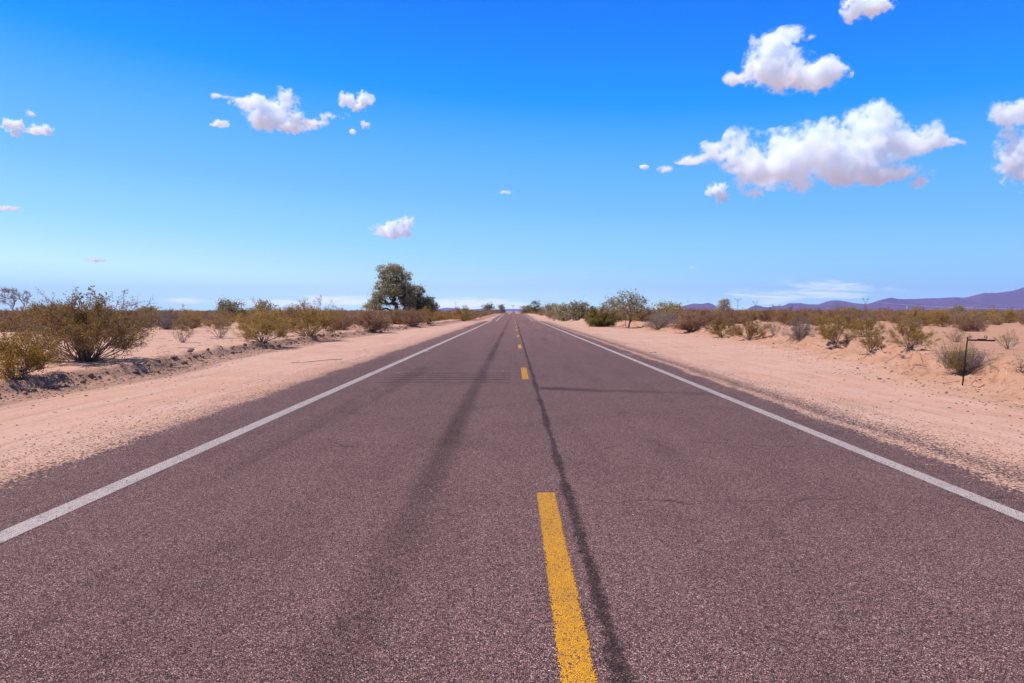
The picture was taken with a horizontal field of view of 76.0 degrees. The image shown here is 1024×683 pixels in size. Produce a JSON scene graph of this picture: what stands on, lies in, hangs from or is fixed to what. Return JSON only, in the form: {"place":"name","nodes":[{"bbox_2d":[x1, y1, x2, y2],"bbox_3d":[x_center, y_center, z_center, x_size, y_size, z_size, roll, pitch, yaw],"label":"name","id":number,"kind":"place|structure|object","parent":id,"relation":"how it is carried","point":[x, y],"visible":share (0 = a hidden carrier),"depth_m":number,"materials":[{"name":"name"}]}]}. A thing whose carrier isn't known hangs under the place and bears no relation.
{"place":"outdoors","nodes":[
{"label":"outdoors","id":0,"kind":"place"},
{"bbox_2d":[439,308,522,310],"bbox_3d":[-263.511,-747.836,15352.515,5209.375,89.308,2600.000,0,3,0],"label":"hills","id":1,"kind":"structure","parent":0,"point":[446,309],"depth_m":15000.23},
{"bbox_2d":[0,314,1023,682],"bbox_3d":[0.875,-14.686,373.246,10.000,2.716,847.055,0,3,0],"label":"road","id":2,"kind":"structure","parent":0,"point":[512,498],"depth_m":4.43,"materials":[{"name":"asphalt"},{"name":"white paint"},{"name":"yellow paint"}]},
{"bbox_2d":[0,311,1023,469],"bbox_3d":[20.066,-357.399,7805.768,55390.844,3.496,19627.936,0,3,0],"label":"ground","id":3,"kind":"structure","parent":0,"point":[94,406],"depth_m":15.11,"materials":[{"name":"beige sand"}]},
{"bbox_2d":[0,307,9,320],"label":"brush shrub","id":4,"kind":"object","parent":3,"relation":"on","point":[2,315],"visible":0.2,"depth_m":50.63,"materials":[{"name":"brown plant"}]},
{"bbox_2d":[0,288,32,310],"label":"bare tree","id":5,"kind":"object","parent":3,"relation":"on","point":[14,298],"visible":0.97,"depth_m":104.80,"materials":[{"name":"plant"}]},
{"bbox_2d":[0,309,35,331],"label":"brush shrub","id":6,"kind":"object","parent":3,"relation":"on","point":[4,323],"visible":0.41,"depth_m":40.18,"materials":[{"name":"brown plant"}]},
{"bbox_2d":[8,306,42,329],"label":"creosote bush","id":7,"kind":"object","parent":3,"relation":"on","point":[26,312],"visible":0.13,"depth_m":45.23,"materials":[{"name":"green plant"}]},
{"bbox_2d":[16,307,48,327],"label":"creosote bush","id":8,"kind":"object","parent":3,"relation":"on","point":[37,314],"visible":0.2,"depth_m":43.19,"materials":[{"name":"green plant"}]},
{"bbox_2d":[0,331,66,379],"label":"creosote bush","id":9,"kind":"object","parent":3,"relation":"on","point":[31,356],"visible":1,"depth_m":12.91,"materials":[{"name":"green plant"}]},
{"bbox_2d":[23,302,48,312],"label":"desert tree","id":10,"kind":"object","parent":3,"relation":"on","point":[33,306],"visible":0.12,"depth_m":119.46,"materials":[{"name":"green plant"}]},
{"bbox_2d":[0,285,175,363],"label":"creosote bush","id":11,"kind":"object","parent":3,"relation":"on","point":[82,330],"visible":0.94,"depth_m":16.40,"materials":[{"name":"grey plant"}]},
{"bbox_2d":[136,304,160,312],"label":"desert tree","id":12,"kind":"object","parent":3,"relation":"on","point":[148,307],"visible":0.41,"depth_m":149.63,"materials":[{"name":"green plant"}]},
{"bbox_2d":[145,306,189,328],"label":"bursage shrub","id":13,"kind":"object","parent":3,"relation":"on","point":[167,325],"visible":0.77,"depth_m":45.04,"materials":[{"name":"grey plant"}]},
{"bbox_2d":[162,311,181,324],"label":"brush shrub","id":14,"kind":"object","parent":3,"relation":"on","point":[172,316],"visible":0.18,"depth_m":58.91,"materials":[{"name":"brown plant"}]},
{"bbox_2d":[168,324,193,342],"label":"twiggy shrub","id":15,"kind":"object","parent":3,"relation":"on","point":[188,334],"visible":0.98,"depth_m":26.82,"materials":[{"name":"brown plant"}]},
{"bbox_2d":[171,316,198,330],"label":"creosote bush","id":16,"kind":"object","parent":3,"relation":"on","point":[192,326],"visible":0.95,"depth_m":41.43,"materials":[{"name":"green plant"}]},
{"bbox_2d":[176,303,203,322],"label":"creosote bush","id":17,"kind":"object","parent":3,"relation":"on","point":[191,314],"visible":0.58,"depth_m":56.27,"materials":[{"name":"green plant"}]},
{"bbox_2d":[186,318,203,327],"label":"brush shrub","id":18,"kind":"object","parent":3,"relation":"on","point":[194,319],"visible":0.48,"depth_m":49.04,"materials":[{"name":"brown plant"}]},
{"bbox_2d":[200,312,234,337],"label":"twiggy shrub","id":19,"kind":"object","parent":3,"relation":"on","point":[222,327],"visible":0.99,"depth_m":30.84,"materials":[{"name":"brown plant"}]},
{"bbox_2d":[200,311,234,328],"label":"creosote bush","id":20,"kind":"object","parent":3,"relation":"on","point":[207,322],"visible":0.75,"depth_m":47.12,"materials":[{"name":"green plant"}]},
{"bbox_2d":[212,312,237,324],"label":"creosote bush","id":21,"kind":"object","parent":3,"relation":"on","point":[227,314],"visible":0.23,"depth_m":56.30,"materials":[{"name":"green plant"}]},
{"bbox_2d":[210,295,246,315],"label":"desert tree","id":22,"kind":"object","parent":3,"relation":"on","point":[227,306],"visible":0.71,"depth_m":109.14,"materials":[{"name":"green plant"}]},
{"bbox_2d":[234,308,251,317],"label":"green bush","id":23,"kind":"object","parent":3,"relation":"on","point":[240,311],"visible":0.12,"depth_m":71.73,"materials":[{"name":"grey plant"}]},
{"bbox_2d":[234,307,259,322],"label":"creosote bush","id":24,"kind":"object","parent":3,"relation":"on","point":[246,320],"visible":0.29,"depth_m":60.28,"materials":[{"name":"green plant"}]},
{"bbox_2d":[232,297,293,342],"bbox_3d":[-10.515,-0.904,27.687,2.646,1.990,2.415,-1,3,-26],"label":"creosote bush","id":25,"kind":"object","parent":3,"relation":"on","point":[250,333],"visible":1,"depth_m":27.40,"materials":[{"name":"green plant"}]},
{"bbox_2d":[249,299,280,315],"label":"desert tree","id":26,"kind":"object","parent":3,"relation":"on","point":[263,305],"visible":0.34,"depth_m":99.68,"materials":[{"name":"green plant"}]},
{"bbox_2d":[270,305,296,323],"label":"creosote bush","id":27,"kind":"object","parent":3,"relation":"on","point":[279,310],"visible":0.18,"depth_m":49.71,"materials":[{"name":"green plant"}]},
{"bbox_2d":[279,308,316,327],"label":"brush shrub","id":28,"kind":"object","parent":3,"relation":"on","point":[297,318],"visible":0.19,"depth_m":48.05,"materials":[{"name":"brown plant"}]},
{"bbox_2d":[290,297,312,327],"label":"creosote bush","id":29,"kind":"object","parent":3,"relation":"on","point":[296,310],"visible":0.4,"depth_m":47.81,"materials":[{"name":"green plant"}]},
{"bbox_2d":[271,299,343,335],"bbox_3d":[-10.766,-1.255,34.534,3.352,2.098,3.728,2,3,34],"label":"creosote bush","id":30,"kind":"object","parent":3,"relation":"on","point":[326,320],"visible":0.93,"depth_m":34.35,"materials":[{"name":"green plant"}]},
{"bbox_2d":[313,296,337,328],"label":"creosote bush","id":31,"kind":"object","parent":3,"relation":"on","point":[322,315],"visible":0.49,"depth_m":48.10,"materials":[{"name":"green plant"}]},
{"bbox_2d":[326,308,346,322],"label":"brush shrub","id":32,"kind":"object","parent":3,"relation":"on","point":[338,310],"visible":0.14,"depth_m":65.19,"materials":[{"name":"brown plant"}]},
{"bbox_2d":[321,311,360,329],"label":"brush shrub","id":33,"kind":"object","parent":3,"relation":"on","point":[342,326],"visible":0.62,"depth_m":45.02,"materials":[{"name":"brown plant"}]},
{"bbox_2d":[346,307,394,330],"bbox_3d":[-9.947,-1.632,47.180,3.705,1.808,3.302,-2,4,-41],"label":"brush shrub","id":34,"kind":"object","parent":3,"relation":"on","point":[376,323],"visible":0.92,"depth_m":47.09,"materials":[{"name":"brown plant"}]},
{"bbox_2d":[362,262,419,311],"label":"ironwood tree","id":35,"kind":"object","parent":3,"relation":"on","point":[403,292],"visible":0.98,"depth_m":87.00,"materials":[{"name":"green plant"}]},
{"bbox_2d":[388,309,404,323],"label":"brush shrub","id":36,"kind":"object","parent":3,"relation":"on","point":[394,316],"visible":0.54,"depth_m":64.45,"materials":[{"name":"brown plant"}]},
{"bbox_2d":[395,307,428,325],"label":"brush shrub","id":37,"kind":"object","parent":3,"relation":"on","point":[412,319],"visible":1,"depth_m":63.71,"materials":[{"name":"brown plant"}]},
{"bbox_2d":[400,282,440,313],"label":"mesquite tree","id":38,"kind":"object","parent":3,"relation":"on","point":[422,301],"visible":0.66,"depth_m":90.21,"materials":[{"name":"green plant"}]},
{"bbox_2d":[415,307,444,324],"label":"creosote bush","id":39,"kind":"object","parent":3,"relation":"on","point":[433,317],"visible":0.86,"depth_m":71.06,"materials":[{"name":"green plant"}]},
{"bbox_2d":[452,304,479,320],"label":"creosote bush","id":40,"kind":"object","parent":3,"relation":"on","point":[465,313],"visible":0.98,"depth_m":103.79,"materials":[{"name":"green plant"}]},
{"bbox_2d":[481,302,497,311],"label":"desert tree","id":41,"kind":"object","parent":3,"relation":"on","point":[488,306],"visible":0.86,"depth_m":259.60,"materials":[{"name":"green plant"}]},
{"bbox_2d":[497,304,505,312],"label":"desert tree","id":42,"kind":"object","parent":3,"relation":"on","point":[501,309],"visible":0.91,"depth_m":328.94,"materials":[{"name":"green plant"}]},
{"bbox_2d":[0,304,1023,321],"bbox_3d":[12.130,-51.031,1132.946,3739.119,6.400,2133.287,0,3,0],"label":"desert scrub","id":43,"kind":"object","parent":3,"relation":"on","point":[884,312],"visible":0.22,"depth_m":104.77,"materials":[{"name":"green plant"}]},
{"bbox_2d":[519,304,532,313],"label":"desert tree","id":44,"kind":"object","parent":3,"relation":"on","point":[523,311],"visible":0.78,"depth_m":298.62,"materials":[{"name":"green plant"}]},
{"bbox_2d":[528,299,542,313],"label":"desert tree","id":45,"kind":"object","parent":3,"relation":"on","point":[535,309],"visible":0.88,"depth_m":229.12,"materials":[{"name":"green plant"}]},
{"bbox_2d":[542,300,559,317],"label":"desert tree","id":46,"kind":"object","parent":3,"relation":"on","point":[549,308],"visible":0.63,"depth_m":149.01,"materials":[{"name":"green plant"}]},
{"bbox_2d":[548,302,568,320],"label":"desert tree","id":47,"kind":"object","parent":3,"relation":"on","point":[560,310],"visible":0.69,"depth_m":117.34,"materials":[{"name":"green plant"}]},
{"bbox_2d":[560,298,589,320],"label":"desert tree","id":48,"kind":"object","parent":3,"relation":"on","point":[576,310],"visible":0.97,"depth_m":104.14,"materials":[{"name":"green plant"}]},
{"bbox_2d":[582,302,624,326],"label":"green bush","id":49,"kind":"object","parent":3,"relation":"on","point":[595,319],"visible":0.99,"depth_m":66.85,"materials":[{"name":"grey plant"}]},
{"bbox_2d":[599,288,652,327],"bbox_3d":[10.888,-3.022,61.595,5.147,4.170,4.583,0,3,0],"label":"palo verde tree","id":50,"kind":"object","parent":3,"relation":"on","point":[617,304],"visible":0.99,"depth_m":61.14,"materials":[{"name":"green plant"}]},
{"bbox_2d":[626,311,649,321],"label":"creosote bush","id":51,"kind":"object","parent":3,"relation":"on","point":[635,317],"visible":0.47,"depth_m":70.98,"materials":[{"name":"green plant"}]},
{"bbox_2d":[635,307,660,321],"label":"brush shrub","id":52,"kind":"object","parent":3,"relation":"on","point":[647,313],"visible":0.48,"depth_m":71.81,"materials":[{"name":"brown plant"}]},
{"bbox_2d":[641,310,675,329],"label":"bursage shrub","id":53,"kind":"object","parent":3,"relation":"on","point":[656,322],"visible":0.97,"depth_m":54.55,"materials":[{"name":"grey plant"}]},
{"bbox_2d":[658,311,679,322],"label":"bursage shrub","id":54,"kind":"object","parent":3,"relation":"on","point":[670,314],"visible":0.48,"depth_m":58.18,"materials":[{"name":"grey plant"}]},
{"bbox_2d":[652,300,687,312],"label":"desert tree","id":55,"kind":"object","parent":3,"relation":"on","point":[662,306],"visible":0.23,"depth_m":94.77,"materials":[{"name":"green plant"}]},
{"bbox_2d":[670,310,709,330],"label":"brush shrub","id":56,"kind":"object","parent":3,"relation":"on","point":[687,323],"visible":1,"depth_m":46.81,"materials":[{"name":"brown plant"}]},
{"bbox_2d":[680,307,700,318],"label":"brush shrub","id":57,"kind":"object","parent":3,"relation":"on","point":[694,310],"visible":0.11,"depth_m":63.38,"materials":[{"name":"brown plant"}]},
{"bbox_2d":[694,308,717,325],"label":"brush shrub","id":58,"kind":"object","parent":3,"relation":"on","point":[705,314],"visible":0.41,"depth_m":49.22,"materials":[{"name":"brown plant"}]},
{"bbox_2d":[715,298,731,310],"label":"dead tree","id":59,"kind":"object","parent":3,"relation":"on","point":[724,302],"visible":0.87,"depth_m":79.24,"materials":[{"name":"plant"}]},
{"bbox_2d":[705,314,743,337],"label":"creosote bush","id":60,"kind":"object","parent":3,"relation":"on","point":[718,327],"visible":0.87,"depth_m":38.91,"materials":[{"name":"green plant"}]},
{"bbox_2d":[713,307,741,325],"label":"brush shrub","id":61,"kind":"object","parent":3,"relation":"on","point":[733,316],"visible":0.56,"depth_m":53.13,"materials":[{"name":"brown plant"}]},
{"bbox_2d":[727,313,770,339],"bbox_3d":[12.714,-0.813,34.827,1.988,1.531,2.031,-1,3,-22],"label":"creosote bush","id":62,"kind":"object","parent":3,"relation":"on","point":[752,329],"visible":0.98,"depth_m":34.74,"materials":[{"name":"green plant"}]},
{"bbox_2d":[744,309,758,320],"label":"brush shrub","id":63,"kind":"object","parent":3,"relation":"on","point":[755,315],"visible":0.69,"depth_m":75.33,"materials":[{"name":"brown plant"}]},
{"bbox_2d":[757,306,775,321],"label":"brush shrub","id":64,"kind":"object","parent":3,"relation":"on","point":[765,317],"visible":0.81,"depth_m":70.70,"materials":[{"name":"brown plant"}]},
{"bbox_2d":[766,318,783,335],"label":"twiggy shrub","id":65,"kind":"object","parent":3,"relation":"on","point":[772,329],"visible":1,"depth_m":33.44,"materials":[{"name":"brown plant"}]},
{"bbox_2d":[770,306,787,322],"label":"creosote bush","id":66,"kind":"object","parent":3,"relation":"on","point":[779,312],"visible":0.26,"depth_m":65.97,"materials":[{"name":"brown plant"}]},
{"bbox_2d":[772,306,804,324],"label":"brush shrub","id":67,"kind":"object","parent":3,"relation":"on","point":[784,312],"visible":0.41,"depth_m":54.48,"materials":[{"name":"brown plant"}]},
{"bbox_2d":[783,308,804,325],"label":"creosote bush","id":68,"kind":"object","parent":3,"relation":"on","point":[792,317],"visible":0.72,"depth_m":51.38,"materials":[{"name":"green plant"}]},
{"bbox_2d":[781,316,819,339],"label":"bursage shrub","id":69,"kind":"object","parent":3,"relation":"on","point":[802,333],"visible":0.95,"depth_m":29.89,"materials":[{"name":"grey plant"}]},
{"bbox_2d":[794,307,816,323],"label":"brush shrub","id":70,"kind":"object","parent":3,"relation":"on","point":[806,313],"visible":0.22,"depth_m":60.16,"materials":[{"name":"brown plant"}]},
{"bbox_2d":[806,312,828,325],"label":"creosote bush","id":71,"kind":"object","parent":3,"relation":"on","point":[817,323],"visible":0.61,"depth_m":50.95,"materials":[{"name":"green plant"}]},
{"bbox_2d":[810,307,828,315],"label":"brush shrub","id":72,"kind":"object","parent":3,"relation":"on","point":[818,309],"visible":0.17,"depth_m":70.42,"materials":[{"name":"brown plant"}]},
{"bbox_2d":[812,305,860,343],"bbox_3d":[12.469,-0.659,25.361,1.789,1.485,1.633,-1,3,-27],"label":"creosote bush","id":73,"kind":"object","parent":3,"relation":"on","point":[830,333],"visible":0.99,"depth_m":25.13,"materials":[{"name":"green plant"}]},
{"bbox_2d":[823,305,850,321],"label":"brush shrub","id":74,"kind":"object","parent":3,"relation":"on","point":[834,314],"visible":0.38,"depth_m":62.87,"materials":[{"name":"brown plant"}]},
{"bbox_2d":[842,314,860,328],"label":"green bush","id":75,"kind":"object","parent":3,"relation":"on","point":[850,318],"visible":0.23,"depth_m":42.73,"materials":[{"name":"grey plant"}]},
{"bbox_2d":[851,306,871,315],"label":"brush shrub","id":76,"kind":"object","parent":3,"relation":"on","point":[861,311],"visible":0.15,"depth_m":72.41,"materials":[{"name":"brown plant"}]},
{"bbox_2d":[854,311,880,324],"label":"bursage shrub","id":77,"kind":"object","parent":3,"relation":"on","point":[863,318],"visible":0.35,"depth_m":57.22,"materials":[{"name":"grey plant"}]},
{"bbox_2d":[847,310,888,336],"bbox_3d":[16.437,-0.817,30.209,2.034,1.328,1.809,2,3,36],"label":"creosote bush","id":78,"kind":"object","parent":3,"relation":"on","point":[868,324],"visible":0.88,"depth_m":30.00,"materials":[{"name":"green plant"}]},
{"bbox_2d":[859,311,882,323],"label":"brush shrub","id":79,"kind":"object","parent":3,"relation":"on","point":[871,316],"visible":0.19,"depth_m":60.75,"materials":[{"name":"brown plant"}]},
{"bbox_2d":[856,329,886,351],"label":"creosote bush","id":80,"kind":"object","parent":3,"relation":"on","point":[870,342],"visible":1,"depth_m":20.81,"materials":[{"name":"green plant"}]},
{"bbox_2d":[881,313,894,322],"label":"creosote bush","id":81,"kind":"object","parent":3,"relation":"on","point":[887,319],"visible":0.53,"depth_m":64.11,"materials":[{"name":"green plant"}]},
{"bbox_2d":[889,308,909,323],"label":"brush shrub","id":82,"kind":"object","parent":3,"relation":"on","point":[893,319],"visible":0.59,"depth_m":60.36,"materials":[{"name":"brown plant"}]},
{"bbox_2d":[901,317,925,326],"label":"bursage shrub","id":83,"kind":"object","parent":3,"relation":"on","point":[913,322],"visible":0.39,"depth_m":47.79,"materials":[{"name":"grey plant"}]},
{"bbox_2d":[886,315,942,347],"bbox_3d":[11.679,-0.330,19.065,1.432,1.088,1.611,0,3,9],"label":"creosote bush","id":84,"kind":"object","parent":3,"relation":"on","point":[912,332],"visible":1,"depth_m":19.04,"materials":[{"name":"green plant"}]},
{"bbox_2d":[897,306,936,325],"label":"creosote bush","id":85,"kind":"object","parent":3,"relation":"on","point":[913,314],"visible":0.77,"depth_m":51.15,"materials":[{"name":"green plant"}]},
{"bbox_2d":[913,309,944,325],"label":"creosote bush","id":86,"kind":"object","parent":3,"relation":"on","point":[935,316],"visible":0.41,"depth_m":52.55,"materials":[{"name":"green plant"}]},
{"bbox_2d":[927,307,952,323],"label":"creosote bush","id":87,"kind":"object","parent":3,"relation":"on","point":[938,312],"visible":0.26,"depth_m":60.41,"materials":[{"name":"green plant"}]},
{"bbox_2d":[927,313,953,326],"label":"creosote bush","id":88,"kind":"object","parent":3,"relation":"on","point":[943,318],"visible":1,"depth_m":47.43,"materials":[{"name":"green plant"}]},
{"bbox_2d":[936,328,973,341],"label":"twiggy shrub","id":89,"kind":"object","parent":3,"relation":"on","point":[956,338],"visible":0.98,"depth_m":25.05,"materials":[{"name":"brown plant"}]},
{"bbox_2d":[946,304,966,313],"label":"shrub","id":90,"kind":"object","parent":3,"relation":"on","point":[955,307],"visible":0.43,"depth_m":159.09,"materials":[{"name":"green plant"}]},
{"bbox_2d":[924,337,998,373],"bbox_3d":[10.134,0.313,14.794,1.405,0.834,1.275,2,3,36],"label":"dry shrub","id":91,"kind":"object","parent":3,"relation":"on","point":[957,363],"visible":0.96,"depth_m":14.65,"materials":[{"name":"brown plant"}]},
{"bbox_2d":[949,309,983,326],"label":"brush shrub","id":92,"kind":"object","parent":3,"relation":"on","point":[973,317],"visible":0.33,"depth_m":48.05,"materials":[{"name":"brown plant"}]},
{"bbox_2d":[951,311,988,331],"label":"brush shrub","id":93,"kind":"object","parent":3,"relation":"on","point":[978,326],"visible":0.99,"depth_m":37.23,"materials":[{"name":"brown plant"}]},
{"bbox_2d":[957,307,993,323],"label":"creosote bush","id":94,"kind":"object","parent":3,"relation":"on","point":[986,317],"visible":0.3,"depth_m":51.95,"materials":[{"name":"green plant"}]},
{"bbox_2d":[962,336,995,385],"bbox_3d":[9.578,0.465,13.461,0.703,1.173,0.043,0,3,-4],"label":"thin signpost","id":95,"kind":"object","parent":3,"relation":"on","point":[969,339],"visible":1,"depth_m":13.43,"materials":[{"name":"black metal"}]},
{"bbox_2d":[974,309,1002,325],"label":"twiggy shrub","id":96,"kind":"object","parent":3,"relation":"on","point":[981,313],"visible":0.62,"depth_m":49.22,"materials":[{"name":"brown plant"}]},
{"bbox_2d":[982,311,999,324],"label":"creosote bush","id":97,"kind":"object","parent":3,"relation":"on","point":[985,313],"visible":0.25,"depth_m":56.68,"materials":[{"name":"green plant"}]},
{"bbox_2d":[988,317,1008,324],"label":"brush shrub","id":98,"kind":"object","parent":3,"relation":"on","point":[999,323],"visible":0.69,"depth_m":54.40,"materials":[{"name":"brown plant"}]},
{"bbox_2d":[993,329,1019,348],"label":"twiggy shrub","id":99,"kind":"object","parent":3,"relation":"on","point":[1007,341],"visible":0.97,"depth_m":20.21,"materials":[{"name":"brown plant"}]},
{"bbox_2d":[996,307,1019,322],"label":"creosote bush","id":100,"kind":"object","parent":3,"relation":"on","point":[1011,314],"visible":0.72,"depth_m":62.88,"materials":[{"name":"green plant"}]},
{"bbox_2d":[1006,358,1023,367],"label":"twiggy shrub","id":101,"kind":"object","parent":3,"relation":"on","point":[1016,362],"visible":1,"depth_m":12.96,"materials":[{"name":"brown plant"}]},
{"bbox_2d":[0,0,1023,310],"label":"sky","id":102,"kind":"structure","parent":0,"point":[192,153],"materials":[{"name":"blue"}]},
{"bbox_2d":[10,328,1023,406],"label":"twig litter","id":103,"kind":"object","parent":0,"point":[352,331],"visible":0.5,"depth_m":18.87,"materials":[{"name":"brown plant"}]},
{"bbox_2d":[679,287,1023,310],"bbox_3d":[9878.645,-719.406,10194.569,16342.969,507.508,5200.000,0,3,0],"label":"mountains","id":104,"kind":"structure","parent":0,"point":[1014,299],"depth_m":9320.91,"materials":[{"name":"purple stone"}]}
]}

